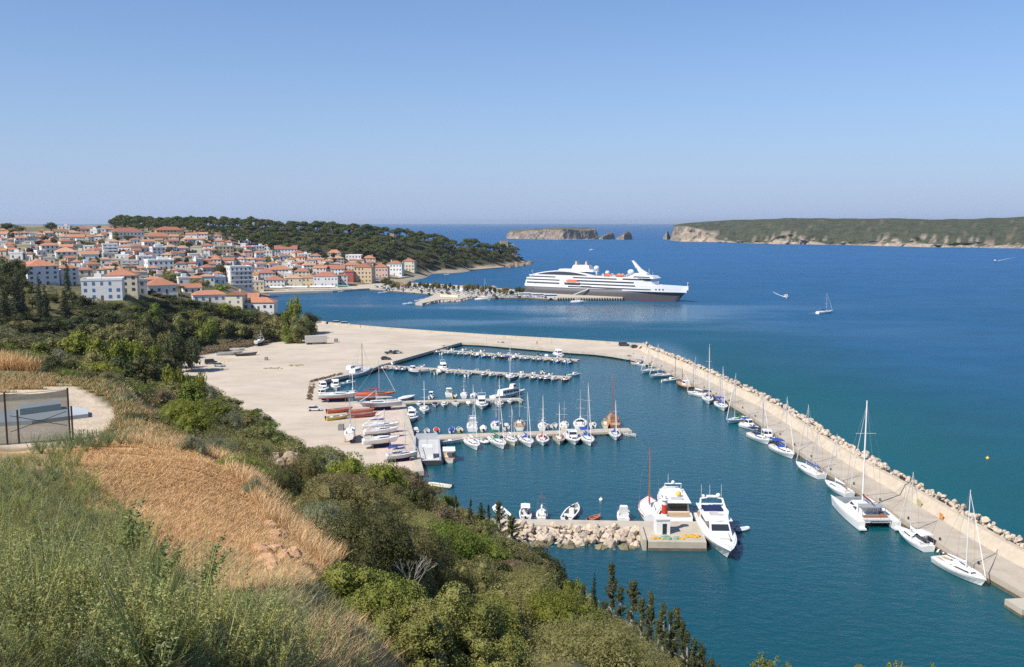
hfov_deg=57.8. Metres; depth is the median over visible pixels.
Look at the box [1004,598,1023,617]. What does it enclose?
mooring block
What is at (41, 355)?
bush
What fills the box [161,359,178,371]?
bluff tree
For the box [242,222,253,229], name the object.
pine tree
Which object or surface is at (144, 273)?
town house
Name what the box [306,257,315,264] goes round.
town house
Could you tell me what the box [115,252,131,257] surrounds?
town house
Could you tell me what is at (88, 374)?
bush
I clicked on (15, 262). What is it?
bluff tree
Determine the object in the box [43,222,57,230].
town tree
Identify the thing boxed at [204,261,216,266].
town house
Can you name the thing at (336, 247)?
pine tree
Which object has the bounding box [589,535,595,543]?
boulder
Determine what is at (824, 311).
sailing yacht
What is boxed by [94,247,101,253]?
town house
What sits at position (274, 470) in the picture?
undergrowth
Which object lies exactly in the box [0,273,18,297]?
bluff tree
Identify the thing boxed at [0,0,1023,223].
sky
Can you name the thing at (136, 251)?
town house
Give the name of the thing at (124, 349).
valley tree
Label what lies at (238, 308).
bluff tree
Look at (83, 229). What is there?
town house
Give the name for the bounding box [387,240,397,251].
pine tree
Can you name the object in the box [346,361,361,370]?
cabin cruiser
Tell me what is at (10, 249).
town house
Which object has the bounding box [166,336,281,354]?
scrub foliage
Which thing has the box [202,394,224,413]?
bush
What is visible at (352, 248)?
pine tree
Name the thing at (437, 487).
bush
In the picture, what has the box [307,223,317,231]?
pine tree
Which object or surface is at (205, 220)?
pine tree
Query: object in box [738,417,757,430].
cabin cruiser
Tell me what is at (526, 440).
sailing yacht
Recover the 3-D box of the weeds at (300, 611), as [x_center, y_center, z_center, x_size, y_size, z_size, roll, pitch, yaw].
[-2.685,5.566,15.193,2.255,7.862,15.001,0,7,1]
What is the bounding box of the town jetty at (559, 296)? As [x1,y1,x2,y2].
[358,283,622,300]
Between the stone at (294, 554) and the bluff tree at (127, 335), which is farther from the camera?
the bluff tree at (127, 335)
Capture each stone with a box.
[254,546,274,554]
[255,554,282,563]
[264,560,277,565]
[264,566,274,573]
[266,520,276,527]
[267,534,278,542]
[268,529,282,536]
[271,544,287,553]
[277,552,292,559]
[280,529,288,536]
[285,550,300,560]
[288,546,302,556]
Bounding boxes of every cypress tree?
[0,291,12,317]
[9,277,24,317]
[19,273,26,311]
[35,273,42,313]
[40,286,50,319]
[58,288,72,319]
[64,259,71,290]
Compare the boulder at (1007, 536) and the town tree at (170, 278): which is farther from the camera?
the town tree at (170, 278)
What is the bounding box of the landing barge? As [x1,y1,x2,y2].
[414,433,440,465]
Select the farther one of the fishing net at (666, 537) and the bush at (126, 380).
the fishing net at (666, 537)
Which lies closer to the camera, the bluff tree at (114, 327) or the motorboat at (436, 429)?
the motorboat at (436, 429)
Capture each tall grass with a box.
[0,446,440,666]
[0,534,408,666]
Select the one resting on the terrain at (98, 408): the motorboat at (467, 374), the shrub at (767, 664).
the shrub at (767, 664)
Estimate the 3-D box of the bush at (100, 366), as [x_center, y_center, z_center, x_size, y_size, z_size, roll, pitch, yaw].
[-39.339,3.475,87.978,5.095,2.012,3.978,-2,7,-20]
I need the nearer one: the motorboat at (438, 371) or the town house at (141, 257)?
the motorboat at (438, 371)
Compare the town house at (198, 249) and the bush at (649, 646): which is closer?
the bush at (649, 646)
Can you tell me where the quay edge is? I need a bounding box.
[316,342,651,475]
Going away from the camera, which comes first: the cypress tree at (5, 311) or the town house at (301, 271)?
the cypress tree at (5, 311)
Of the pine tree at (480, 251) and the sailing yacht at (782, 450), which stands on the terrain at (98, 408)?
the pine tree at (480, 251)
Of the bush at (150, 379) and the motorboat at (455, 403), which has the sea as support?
the motorboat at (455, 403)
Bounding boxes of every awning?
[264,286,282,290]
[310,285,334,289]
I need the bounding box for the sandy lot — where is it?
[182,323,651,474]
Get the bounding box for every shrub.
[394,556,435,585]
[750,652,779,666]
[887,660,909,666]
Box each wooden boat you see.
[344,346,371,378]
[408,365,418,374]
[442,447,455,462]
[601,418,608,428]
[607,375,620,427]
[638,447,660,520]
[676,367,693,389]
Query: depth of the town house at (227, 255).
859.86 m
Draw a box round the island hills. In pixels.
[670,216,1023,247]
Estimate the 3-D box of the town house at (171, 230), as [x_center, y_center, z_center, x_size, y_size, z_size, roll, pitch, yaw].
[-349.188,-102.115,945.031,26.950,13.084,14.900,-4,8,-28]
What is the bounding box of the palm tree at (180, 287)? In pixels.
[175,286,185,307]
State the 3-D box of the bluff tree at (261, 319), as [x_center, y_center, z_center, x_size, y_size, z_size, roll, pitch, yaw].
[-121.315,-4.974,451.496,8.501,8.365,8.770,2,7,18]
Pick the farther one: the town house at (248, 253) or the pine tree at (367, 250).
the pine tree at (367, 250)
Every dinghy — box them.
[586,514,599,519]
[623,433,635,436]
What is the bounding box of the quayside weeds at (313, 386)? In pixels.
[307,372,343,399]
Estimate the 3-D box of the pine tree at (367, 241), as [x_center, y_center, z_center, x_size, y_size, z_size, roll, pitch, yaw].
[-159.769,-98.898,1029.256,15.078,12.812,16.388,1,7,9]
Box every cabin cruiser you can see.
[318,388,325,392]
[319,381,328,391]
[330,379,340,390]
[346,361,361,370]
[405,409,418,421]
[437,356,448,371]
[445,388,452,396]
[467,411,478,431]
[475,393,487,409]
[552,347,563,356]
[563,429,580,444]
[571,299,585,302]
[617,504,630,520]
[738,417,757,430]
[761,429,774,443]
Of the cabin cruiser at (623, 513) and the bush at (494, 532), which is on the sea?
the cabin cruiser at (623, 513)
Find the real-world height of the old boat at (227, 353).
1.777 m
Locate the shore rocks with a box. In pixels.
[505,261,532,267]
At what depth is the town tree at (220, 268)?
706.64 m
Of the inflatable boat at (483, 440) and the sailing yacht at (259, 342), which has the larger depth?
the sailing yacht at (259, 342)
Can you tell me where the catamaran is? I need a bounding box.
[831,401,900,530]
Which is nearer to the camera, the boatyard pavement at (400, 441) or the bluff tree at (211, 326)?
the boatyard pavement at (400, 441)
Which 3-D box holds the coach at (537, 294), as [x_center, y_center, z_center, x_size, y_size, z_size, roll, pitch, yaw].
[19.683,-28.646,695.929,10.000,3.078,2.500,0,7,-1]
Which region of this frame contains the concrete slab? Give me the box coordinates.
[69,406,87,419]
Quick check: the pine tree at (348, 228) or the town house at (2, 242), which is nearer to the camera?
the town house at (2, 242)
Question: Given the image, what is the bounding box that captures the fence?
[0,388,73,444]
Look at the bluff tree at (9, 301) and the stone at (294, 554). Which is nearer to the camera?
the stone at (294, 554)
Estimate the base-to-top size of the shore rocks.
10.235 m
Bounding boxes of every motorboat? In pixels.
[339,380,354,384]
[379,365,388,370]
[393,364,400,371]
[396,395,414,400]
[399,365,407,371]
[413,427,418,433]
[420,369,429,372]
[428,391,433,398]
[433,369,441,374]
[433,427,439,433]
[440,438,462,444]
[445,370,453,374]
[448,427,454,432]
[451,400,458,406]
[456,426,462,432]
[464,371,471,376]
[480,425,486,431]
[503,423,509,430]
[519,374,526,379]
[519,503,531,518]
[543,376,551,381]
[551,423,556,428]
[560,502,579,519]
[565,372,580,375]
[589,421,595,427]
[631,359,646,365]
[660,377,679,381]
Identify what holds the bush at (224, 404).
on the terrain at (98, 408)
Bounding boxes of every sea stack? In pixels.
[598,232,614,238]
[616,231,631,239]
[663,231,669,238]
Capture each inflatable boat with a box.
[428,482,453,488]
[478,438,488,443]
[492,504,510,518]
[733,526,749,531]
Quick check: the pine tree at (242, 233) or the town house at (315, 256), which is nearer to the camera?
the town house at (315, 256)
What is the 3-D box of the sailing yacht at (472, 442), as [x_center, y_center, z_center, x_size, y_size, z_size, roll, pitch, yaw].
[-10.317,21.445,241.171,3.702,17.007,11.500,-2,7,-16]
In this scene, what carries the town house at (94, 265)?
on the terrain at (98, 408)
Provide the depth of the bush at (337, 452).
151.67 m
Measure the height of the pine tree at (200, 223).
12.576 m
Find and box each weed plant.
[114,496,153,562]
[130,536,180,604]
[169,538,184,567]
[199,528,233,595]
[237,577,260,619]
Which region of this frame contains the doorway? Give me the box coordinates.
[662,524,666,533]
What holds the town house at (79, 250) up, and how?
on the terrain at (98, 408)
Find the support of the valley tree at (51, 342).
on the terrain at (98, 408)
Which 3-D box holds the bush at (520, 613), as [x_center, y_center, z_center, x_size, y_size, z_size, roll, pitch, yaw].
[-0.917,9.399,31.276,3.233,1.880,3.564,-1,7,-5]
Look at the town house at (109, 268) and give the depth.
553.85 m
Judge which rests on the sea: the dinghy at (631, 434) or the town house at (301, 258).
the dinghy at (631, 434)
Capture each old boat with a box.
[216,351,242,354]
[229,347,245,350]
[235,352,256,355]
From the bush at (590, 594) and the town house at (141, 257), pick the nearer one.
the bush at (590, 594)
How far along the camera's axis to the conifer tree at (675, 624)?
42.80 m
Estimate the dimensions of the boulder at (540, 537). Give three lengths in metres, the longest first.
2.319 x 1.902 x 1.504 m
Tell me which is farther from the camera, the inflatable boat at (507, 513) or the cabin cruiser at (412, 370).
the cabin cruiser at (412, 370)
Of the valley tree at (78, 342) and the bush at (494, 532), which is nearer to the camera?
the bush at (494, 532)
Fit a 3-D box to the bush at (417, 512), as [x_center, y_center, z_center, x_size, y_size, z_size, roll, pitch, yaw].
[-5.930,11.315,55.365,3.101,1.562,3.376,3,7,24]
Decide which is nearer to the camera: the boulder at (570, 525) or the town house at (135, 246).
the boulder at (570, 525)
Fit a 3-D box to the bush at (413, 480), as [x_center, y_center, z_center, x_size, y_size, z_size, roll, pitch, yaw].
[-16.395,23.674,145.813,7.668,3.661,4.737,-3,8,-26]
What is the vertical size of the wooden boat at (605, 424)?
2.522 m
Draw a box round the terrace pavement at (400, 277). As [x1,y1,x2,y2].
[388,275,414,278]
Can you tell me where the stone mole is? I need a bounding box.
[492,518,706,550]
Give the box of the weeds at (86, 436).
[20,425,134,456]
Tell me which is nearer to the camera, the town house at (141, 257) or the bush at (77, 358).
the bush at (77, 358)
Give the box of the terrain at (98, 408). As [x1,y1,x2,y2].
[0,224,622,666]
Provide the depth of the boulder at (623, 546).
165.76 m
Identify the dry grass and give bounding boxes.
[0,370,57,392]
[31,369,144,442]
[59,439,337,597]
[112,405,220,454]
[212,444,354,569]
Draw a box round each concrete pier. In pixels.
[384,365,571,378]
[402,398,521,404]
[414,428,632,438]
[438,349,579,360]
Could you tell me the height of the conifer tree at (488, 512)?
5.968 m
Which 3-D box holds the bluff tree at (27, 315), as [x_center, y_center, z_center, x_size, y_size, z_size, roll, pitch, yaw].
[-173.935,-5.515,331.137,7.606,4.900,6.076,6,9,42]
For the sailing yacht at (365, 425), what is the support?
on the boatyard pavement at (400, 441)
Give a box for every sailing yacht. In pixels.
[254,331,263,345]
[318,390,356,401]
[344,398,355,441]
[349,369,356,396]
[355,361,395,400]
[359,390,401,410]
[362,409,399,429]
[362,433,399,448]
[363,414,398,436]
[385,422,417,462]
[419,383,428,413]
[460,378,467,397]
[463,390,479,449]
[475,278,490,299]
[487,393,505,448]
[490,400,500,429]
[495,381,503,407]
[504,405,516,445]
[505,342,514,380]
[514,383,524,430]
[517,392,533,446]
[536,398,548,445]
[536,492,547,518]
[538,409,546,430]
[552,403,564,444]
[560,402,568,429]
[573,390,586,429]
[577,382,593,445]
[609,402,620,440]
[641,352,660,373]
[650,344,671,377]
[687,360,706,396]
[701,344,713,403]
[714,371,727,410]
[726,376,747,423]
[746,395,769,444]
[768,400,794,458]
[796,405,825,478]
[816,294,832,313]
[825,434,854,496]
[898,472,934,551]
[931,490,986,585]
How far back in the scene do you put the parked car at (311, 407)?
279.27 m
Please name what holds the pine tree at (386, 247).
on the terrain at (98, 408)
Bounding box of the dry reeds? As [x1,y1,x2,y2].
[0,347,45,371]
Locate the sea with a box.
[0,224,1023,666]
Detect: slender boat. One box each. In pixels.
[325,407,351,413]
[325,414,348,420]
[347,408,373,413]
[348,412,375,417]
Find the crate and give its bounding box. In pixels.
[338,424,343,429]
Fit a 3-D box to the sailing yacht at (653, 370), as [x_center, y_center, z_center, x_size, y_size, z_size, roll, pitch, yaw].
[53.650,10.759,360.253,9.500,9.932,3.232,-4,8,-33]
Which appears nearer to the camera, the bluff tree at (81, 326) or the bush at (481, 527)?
the bush at (481, 527)
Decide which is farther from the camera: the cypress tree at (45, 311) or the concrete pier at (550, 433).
the cypress tree at (45, 311)
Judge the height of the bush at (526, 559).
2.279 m
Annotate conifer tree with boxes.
[454,494,458,512]
[467,499,473,518]
[474,502,486,525]
[486,504,489,528]
[493,500,508,537]
[505,514,524,542]
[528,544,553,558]
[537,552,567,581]
[552,569,574,592]
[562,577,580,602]
[579,582,588,604]
[590,574,597,609]
[599,599,609,625]
[604,561,621,624]
[614,583,628,625]
[617,579,640,635]
[635,597,648,640]
[643,590,656,644]
[650,616,668,658]
[654,600,667,653]
[661,610,676,666]
[666,606,681,660]
[675,619,690,664]
[675,629,694,666]
[690,636,701,666]
[698,641,707,666]
[707,656,713,666]
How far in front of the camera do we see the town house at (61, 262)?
595.06 m
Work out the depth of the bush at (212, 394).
160.83 m
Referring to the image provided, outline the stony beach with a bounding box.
[404,266,505,278]
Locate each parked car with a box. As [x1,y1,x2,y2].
[205,359,217,363]
[213,362,224,366]
[307,405,321,410]
[619,341,628,345]
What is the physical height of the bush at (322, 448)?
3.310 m
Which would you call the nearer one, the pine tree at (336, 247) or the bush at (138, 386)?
the bush at (138, 386)
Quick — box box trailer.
[305,335,326,344]
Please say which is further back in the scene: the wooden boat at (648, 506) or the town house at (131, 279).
the town house at (131, 279)
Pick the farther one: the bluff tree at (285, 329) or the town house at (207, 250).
the town house at (207, 250)
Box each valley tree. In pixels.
[0,333,20,340]
[0,336,34,347]
[30,341,53,354]
[42,336,70,353]
[57,329,91,354]
[80,349,107,366]
[85,336,111,362]
[108,337,137,365]
[108,356,132,379]
[122,339,149,377]
[125,354,164,382]
[148,343,163,377]
[161,364,179,388]
[174,379,207,404]
[176,367,189,387]
[189,371,208,398]
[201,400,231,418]
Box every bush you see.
[0,341,17,349]
[12,349,53,359]
[31,367,61,374]
[37,357,81,370]
[49,347,70,359]
[49,368,84,377]
[61,349,83,355]
[61,355,83,361]
[67,352,81,359]
[71,371,99,379]
[78,361,124,375]
[95,372,119,381]
[101,371,123,379]
[111,391,139,401]
[117,412,163,422]
[121,377,147,387]
[128,382,153,391]
[130,378,150,386]
[133,391,146,398]
[136,387,157,403]
[147,375,163,384]
[149,388,176,407]
[149,415,211,434]
[152,380,181,407]
[157,398,217,435]
[175,433,208,454]
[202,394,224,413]
[203,385,225,397]
[203,436,238,454]
[204,383,218,400]
[211,413,231,432]
[212,399,233,410]
[213,452,271,472]
[215,412,244,429]
[222,407,241,430]
[222,437,277,458]
[223,403,243,409]
[235,425,283,443]
[235,429,268,445]
[238,413,259,428]
[238,437,273,464]
[238,475,266,493]
[242,409,265,417]
[249,426,284,446]
[258,419,279,428]
[258,467,305,500]
[260,442,302,464]
[276,430,294,439]
[276,449,334,488]
[278,438,328,473]
[286,434,305,446]
[287,494,349,515]
[289,596,444,666]
[292,472,396,516]
[292,499,351,530]
[306,503,427,578]
[309,444,354,462]
[312,471,366,490]
[313,446,345,461]
[316,560,429,634]
[319,448,346,472]
[325,451,365,477]
[326,472,373,490]
[362,458,408,494]
[373,478,405,497]
[373,602,467,666]
[381,525,454,588]
[383,494,416,523]
[391,580,536,666]
[396,466,415,478]
[398,523,454,574]
[401,483,441,511]
[403,512,442,529]
[404,471,431,488]
[404,486,440,497]
[410,508,442,521]
[420,518,494,567]
[420,553,508,598]
[422,590,529,648]
[425,483,448,495]
[425,539,460,568]
[429,502,466,526]
[439,492,460,508]
[446,509,480,530]
[451,507,464,515]
[457,518,501,546]
[462,509,476,517]
[462,633,518,666]
[463,532,514,563]
[464,581,532,634]
[471,519,502,546]
[472,536,501,562]
[483,518,503,529]
[491,558,527,574]
[494,563,512,577]
[495,531,511,540]
[496,536,539,560]
[498,571,526,587]
[499,569,559,624]
[505,552,543,574]
[507,587,610,634]
[508,548,556,575]
[513,625,557,647]
[515,566,550,588]
[516,562,560,596]
[517,543,547,557]
[532,613,672,666]
[536,558,559,582]
[563,581,586,592]
[577,592,616,617]
[591,607,634,638]
[604,645,642,666]
[629,646,667,666]
[630,636,679,666]
[668,655,714,666]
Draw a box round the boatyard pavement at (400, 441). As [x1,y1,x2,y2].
[353,403,412,469]
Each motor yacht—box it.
[657,480,692,520]
[692,484,739,557]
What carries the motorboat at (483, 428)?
on the sea
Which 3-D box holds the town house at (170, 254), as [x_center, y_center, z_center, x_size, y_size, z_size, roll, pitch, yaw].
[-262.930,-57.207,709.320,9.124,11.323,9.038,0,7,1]
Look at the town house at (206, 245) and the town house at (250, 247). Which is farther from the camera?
the town house at (250, 247)
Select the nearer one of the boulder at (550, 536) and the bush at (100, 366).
the bush at (100, 366)
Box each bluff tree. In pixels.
[0,259,19,277]
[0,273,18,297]
[0,298,14,313]
[0,314,22,323]
[3,320,36,328]
[10,258,26,272]
[11,306,33,318]
[11,313,23,321]
[12,321,31,332]
[13,265,30,287]
[17,287,31,297]
[21,277,35,292]
[23,311,33,319]
[24,293,36,307]
[26,315,48,322]
[28,297,49,305]
[31,321,55,335]
[44,316,64,333]
[47,293,59,302]
[59,319,73,334]
[60,317,81,324]
[65,290,78,303]
[71,310,81,314]
[71,322,92,339]
[74,295,94,308]
[74,317,85,323]
[75,310,104,318]
[83,316,101,328]
[84,324,111,341]
[91,309,109,319]
[94,319,113,330]
[97,312,118,324]
[104,323,126,331]
[105,330,121,344]
[113,301,125,307]
[115,313,138,326]
[118,331,139,342]
[121,319,140,337]
[131,312,149,329]
[134,305,147,311]
[134,328,154,350]
[137,314,161,334]
[138,325,155,343]
[148,302,162,321]
[155,317,171,333]
[155,330,171,355]
[159,332,185,366]
[159,353,170,363]
[161,306,181,309]
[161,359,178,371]
[163,312,176,322]
[167,323,176,331]
[172,314,186,332]
[175,299,186,304]
[180,336,200,371]
[182,299,193,305]
[182,320,201,340]
[187,309,208,319]
[187,313,203,320]
[191,319,211,347]
[199,302,219,311]
[200,314,209,324]
[204,316,220,345]
[205,305,221,315]
[208,316,222,330]
[215,303,234,318]
[218,319,233,338]
[225,304,234,318]
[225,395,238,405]
[229,321,245,330]
[230,310,251,322]
[232,323,252,335]
[234,306,243,312]
[244,324,254,338]
[246,312,261,323]
[249,323,269,340]
[256,315,269,324]
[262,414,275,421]
[263,315,280,335]
[265,322,275,339]
[268,320,287,341]
[280,308,291,327]
[281,324,293,343]
[287,294,302,319]
[287,322,309,343]
[288,313,304,329]
[297,314,308,326]
[303,320,318,335]
[304,312,320,322]
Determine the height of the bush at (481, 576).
2.566 m
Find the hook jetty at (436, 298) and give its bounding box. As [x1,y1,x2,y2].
[415,293,472,305]
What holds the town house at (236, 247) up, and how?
on the terrain at (98, 408)
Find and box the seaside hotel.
[505,245,517,256]
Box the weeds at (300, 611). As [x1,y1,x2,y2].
[183,587,394,666]
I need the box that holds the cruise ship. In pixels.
[524,261,689,301]
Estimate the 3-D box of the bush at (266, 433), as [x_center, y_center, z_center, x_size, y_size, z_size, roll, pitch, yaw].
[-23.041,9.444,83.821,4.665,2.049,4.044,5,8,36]
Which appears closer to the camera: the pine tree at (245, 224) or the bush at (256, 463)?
the bush at (256, 463)
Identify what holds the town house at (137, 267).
on the terrain at (98, 408)
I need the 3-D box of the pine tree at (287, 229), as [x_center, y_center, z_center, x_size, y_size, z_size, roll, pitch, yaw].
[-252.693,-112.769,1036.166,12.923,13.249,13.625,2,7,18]
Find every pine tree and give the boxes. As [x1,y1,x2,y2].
[109,221,119,228]
[115,220,129,227]
[122,216,132,226]
[131,218,142,228]
[134,223,144,228]
[141,220,151,229]
[143,216,154,220]
[152,221,166,227]
[163,219,176,226]
[171,221,187,228]
[185,221,195,224]
[186,226,195,232]
[195,221,206,231]
[197,217,211,223]
[197,225,209,230]
[207,225,215,234]
[210,219,223,226]
[212,226,227,238]
[217,216,228,225]
[222,232,231,240]
[224,225,233,231]
[227,218,237,227]
[229,230,237,238]
[234,231,247,236]
[235,237,245,242]
[236,220,250,229]
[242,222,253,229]
[244,229,254,237]
[247,237,257,244]
[249,233,260,237]
[253,223,262,228]
[255,236,271,244]
[256,230,269,241]
[262,221,272,227]
[265,240,277,249]
[268,225,279,231]
[272,221,282,230]
[273,235,287,243]
[277,231,287,235]
[280,227,290,236]
[282,238,295,243]
[285,222,298,233]
[287,225,296,234]
[291,231,300,239]
[299,221,307,230]
[299,226,312,232]
[300,240,317,251]
[301,232,314,237]
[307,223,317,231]
[309,244,321,251]
[314,232,324,242]
[319,227,328,237]
[320,237,331,245]
[328,223,337,232]
[329,244,341,249]
[332,237,343,244]
[333,229,342,236]
[337,232,348,236]
[340,236,350,243]
[343,226,353,234]
[344,240,357,246]
[347,246,359,253]
[351,243,363,252]
[352,231,363,236]
[353,228,367,235]
[357,235,368,239]
[360,224,373,233]
[360,239,373,243]
[360,247,374,254]
[366,230,378,236]
[371,235,384,241]
[372,237,380,242]
[373,247,383,257]
[379,244,393,255]
[385,236,395,240]
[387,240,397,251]
[389,229,398,233]
[392,228,406,237]
[395,254,406,261]
[396,251,405,259]
[398,236,410,243]
[399,245,408,251]
[406,255,418,259]
[409,237,420,246]
[414,251,426,260]
[417,231,425,239]
[418,255,427,264]
[429,239,438,248]
[432,236,446,239]
[434,247,445,256]
[440,257,450,267]
[441,253,450,263]
[447,244,456,253]
[448,240,457,245]
[455,253,463,262]
[457,258,468,266]
[467,238,477,245]
[475,249,486,258]
[487,253,498,262]
[508,246,517,254]
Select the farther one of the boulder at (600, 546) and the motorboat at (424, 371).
the motorboat at (424, 371)
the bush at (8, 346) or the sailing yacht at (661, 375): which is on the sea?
the sailing yacht at (661, 375)
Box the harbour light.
[653,494,670,534]
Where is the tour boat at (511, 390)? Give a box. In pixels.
[489,383,524,397]
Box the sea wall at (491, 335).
[316,321,656,347]
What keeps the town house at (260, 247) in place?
on the terrain at (98, 408)
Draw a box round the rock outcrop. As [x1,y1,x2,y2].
[270,451,300,467]
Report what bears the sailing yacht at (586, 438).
on the sea
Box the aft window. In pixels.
[668,503,687,510]
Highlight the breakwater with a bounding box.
[636,342,1023,597]
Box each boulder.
[518,520,526,527]
[527,525,533,532]
[528,523,536,530]
[537,534,548,542]
[545,533,553,541]
[550,522,556,527]
[566,545,575,548]
[567,522,573,529]
[572,525,580,533]
[575,538,585,545]
[580,531,587,538]
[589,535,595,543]
[591,523,598,528]
[593,528,601,537]
[595,543,604,549]
[604,528,615,535]
[605,538,616,547]
[611,523,619,528]
[614,534,621,541]
[618,529,628,536]
[619,543,628,549]
[620,536,626,541]
[627,532,635,539]
[627,538,633,545]
[632,525,639,532]
[981,516,990,523]
[992,527,1002,534]
[1005,534,1011,539]
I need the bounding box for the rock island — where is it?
[506,227,597,239]
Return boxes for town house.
[0,231,9,237]
[0,238,7,245]
[0,249,7,255]
[5,244,14,248]
[8,248,17,253]
[9,249,25,259]
[14,235,27,243]
[17,242,31,251]
[20,230,28,235]
[23,257,59,285]
[24,252,35,259]
[25,234,37,241]
[34,250,46,254]
[35,255,42,259]
[39,243,58,252]
[43,231,53,236]
[43,254,54,263]
[49,236,58,242]
[53,228,69,236]
[54,247,77,259]
[57,224,71,229]
[58,238,72,244]
[58,259,66,265]
[59,233,69,239]
[59,244,74,249]
[59,264,78,284]
[64,256,75,263]
[68,230,79,234]
[69,234,84,239]
[70,260,81,266]
[74,242,83,249]
[77,226,89,232]
[77,248,83,256]
[78,265,92,275]
[80,250,98,260]
[80,273,124,299]
[81,260,88,266]
[83,245,94,250]
[84,234,94,241]
[87,262,99,269]
[90,227,98,233]
[94,233,104,240]
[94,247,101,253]
[96,266,106,273]
[100,257,110,264]
[101,241,117,255]
[101,250,111,257]
[102,265,115,272]
[104,266,139,298]
[107,238,118,244]
[108,228,144,239]
[111,258,123,263]
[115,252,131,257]
[118,244,132,250]
[118,248,132,254]
[121,257,138,268]
[125,264,135,270]
[129,238,140,243]
[131,243,140,248]
[131,249,140,254]
[135,253,152,265]
[135,265,145,270]
[139,278,147,294]
[140,245,149,251]
[140,269,147,276]
[141,238,154,245]
[144,256,173,269]
[147,232,168,240]
[147,264,159,273]
[147,275,161,281]
[147,278,177,295]
[149,244,165,255]
[154,227,183,234]
[154,238,163,244]
[154,271,162,277]
[160,251,174,258]
[165,244,176,250]
[167,240,177,245]
[169,234,179,240]
[171,267,179,272]
[172,256,182,259]
[175,261,185,269]
[176,273,189,283]
[177,245,188,251]
[178,251,187,256]
[180,283,201,292]
[181,237,196,244]
[185,233,198,238]
[186,268,193,276]
[187,253,197,259]
[188,261,197,267]
[189,275,201,280]
[190,246,201,254]
[190,265,199,273]
[191,289,225,303]
[193,256,202,265]
[198,232,208,239]
[200,243,213,249]
[200,264,214,274]
[200,274,214,285]
[201,253,207,258]
[203,248,210,255]
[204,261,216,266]
[208,254,221,259]
[210,235,221,240]
[211,256,221,264]
[213,244,233,254]
[213,271,223,275]
[213,274,225,284]
[214,239,222,244]
[219,253,234,256]
[221,260,229,265]
[222,257,236,264]
[224,265,252,292]
[225,240,233,244]
[225,289,247,309]
[234,245,243,251]
[235,252,246,257]
[236,257,246,262]
[240,262,254,270]
[243,250,251,256]
[244,245,254,251]
[244,297,277,314]
[246,257,254,263]
[247,293,261,298]
[251,244,264,251]
[252,272,260,279]
[252,280,263,290]
[253,251,263,257]
[254,261,266,267]
[254,267,263,271]
[255,257,265,262]
[257,269,275,279]
[263,249,273,256]
[265,244,274,250]
[265,276,284,287]
[267,262,277,267]
[268,265,291,274]
[271,256,280,260]
[274,245,297,255]
[277,254,290,259]
[283,271,293,278]
[284,257,295,262]
[284,274,301,287]
[291,250,303,256]
[291,264,301,268]
[294,268,309,275]
[295,255,306,262]
[297,252,310,258]
[301,261,314,269]
[301,274,313,286]
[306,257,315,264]
[310,254,320,258]
[313,265,328,273]
[313,271,337,286]
[316,258,323,264]
[327,250,340,256]
[327,264,345,274]
[334,255,343,263]
[338,273,347,284]
[343,261,359,269]
[344,269,353,281]
[345,254,362,259]
[354,263,375,283]
[363,255,375,262]
[375,264,389,277]
[386,260,403,275]
[402,258,416,272]
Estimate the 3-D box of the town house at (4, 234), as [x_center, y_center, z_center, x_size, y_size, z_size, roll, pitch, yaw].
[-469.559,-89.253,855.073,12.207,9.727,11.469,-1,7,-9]
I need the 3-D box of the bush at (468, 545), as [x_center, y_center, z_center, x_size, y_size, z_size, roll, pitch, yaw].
[-2.710,9.165,40.212,3.279,1.889,4.170,2,7,14]
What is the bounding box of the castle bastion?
[500,240,507,250]
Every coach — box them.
[518,292,530,295]
[532,293,544,296]
[544,294,556,297]
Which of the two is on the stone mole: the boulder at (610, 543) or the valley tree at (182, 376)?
the boulder at (610, 543)
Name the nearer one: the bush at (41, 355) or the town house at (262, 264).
the bush at (41, 355)
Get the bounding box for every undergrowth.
[0,282,302,448]
[0,341,657,666]
[110,223,514,267]
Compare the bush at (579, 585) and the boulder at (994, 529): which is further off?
the boulder at (994, 529)
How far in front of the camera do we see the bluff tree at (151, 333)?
353.36 m
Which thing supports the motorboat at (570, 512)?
on the sea
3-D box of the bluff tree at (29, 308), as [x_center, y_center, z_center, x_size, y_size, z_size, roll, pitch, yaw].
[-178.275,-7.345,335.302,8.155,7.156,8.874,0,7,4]
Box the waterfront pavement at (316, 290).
[260,286,368,293]
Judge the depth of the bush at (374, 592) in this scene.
18.99 m
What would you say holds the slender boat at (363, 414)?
on the sandy lot
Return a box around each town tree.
[0,223,18,229]
[11,225,26,230]
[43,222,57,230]
[162,271,179,278]
[166,276,175,280]
[185,241,193,246]
[188,278,208,286]
[213,284,230,290]
[215,263,225,273]
[379,277,392,284]
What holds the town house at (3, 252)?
on the terrain at (98, 408)
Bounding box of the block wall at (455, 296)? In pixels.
[440,294,458,297]
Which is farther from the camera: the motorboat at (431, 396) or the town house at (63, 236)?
the town house at (63, 236)
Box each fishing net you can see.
[660,535,679,539]
[682,534,700,537]
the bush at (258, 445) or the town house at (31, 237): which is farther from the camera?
the town house at (31, 237)
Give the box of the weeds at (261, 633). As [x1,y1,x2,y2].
[0,440,388,666]
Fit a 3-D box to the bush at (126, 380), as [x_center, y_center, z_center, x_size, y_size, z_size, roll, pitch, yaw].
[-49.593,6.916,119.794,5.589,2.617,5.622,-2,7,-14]
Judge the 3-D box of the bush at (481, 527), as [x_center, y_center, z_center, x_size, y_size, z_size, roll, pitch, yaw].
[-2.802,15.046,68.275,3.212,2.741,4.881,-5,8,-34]
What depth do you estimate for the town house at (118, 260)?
639.23 m
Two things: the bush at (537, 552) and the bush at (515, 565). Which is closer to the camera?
the bush at (515, 565)

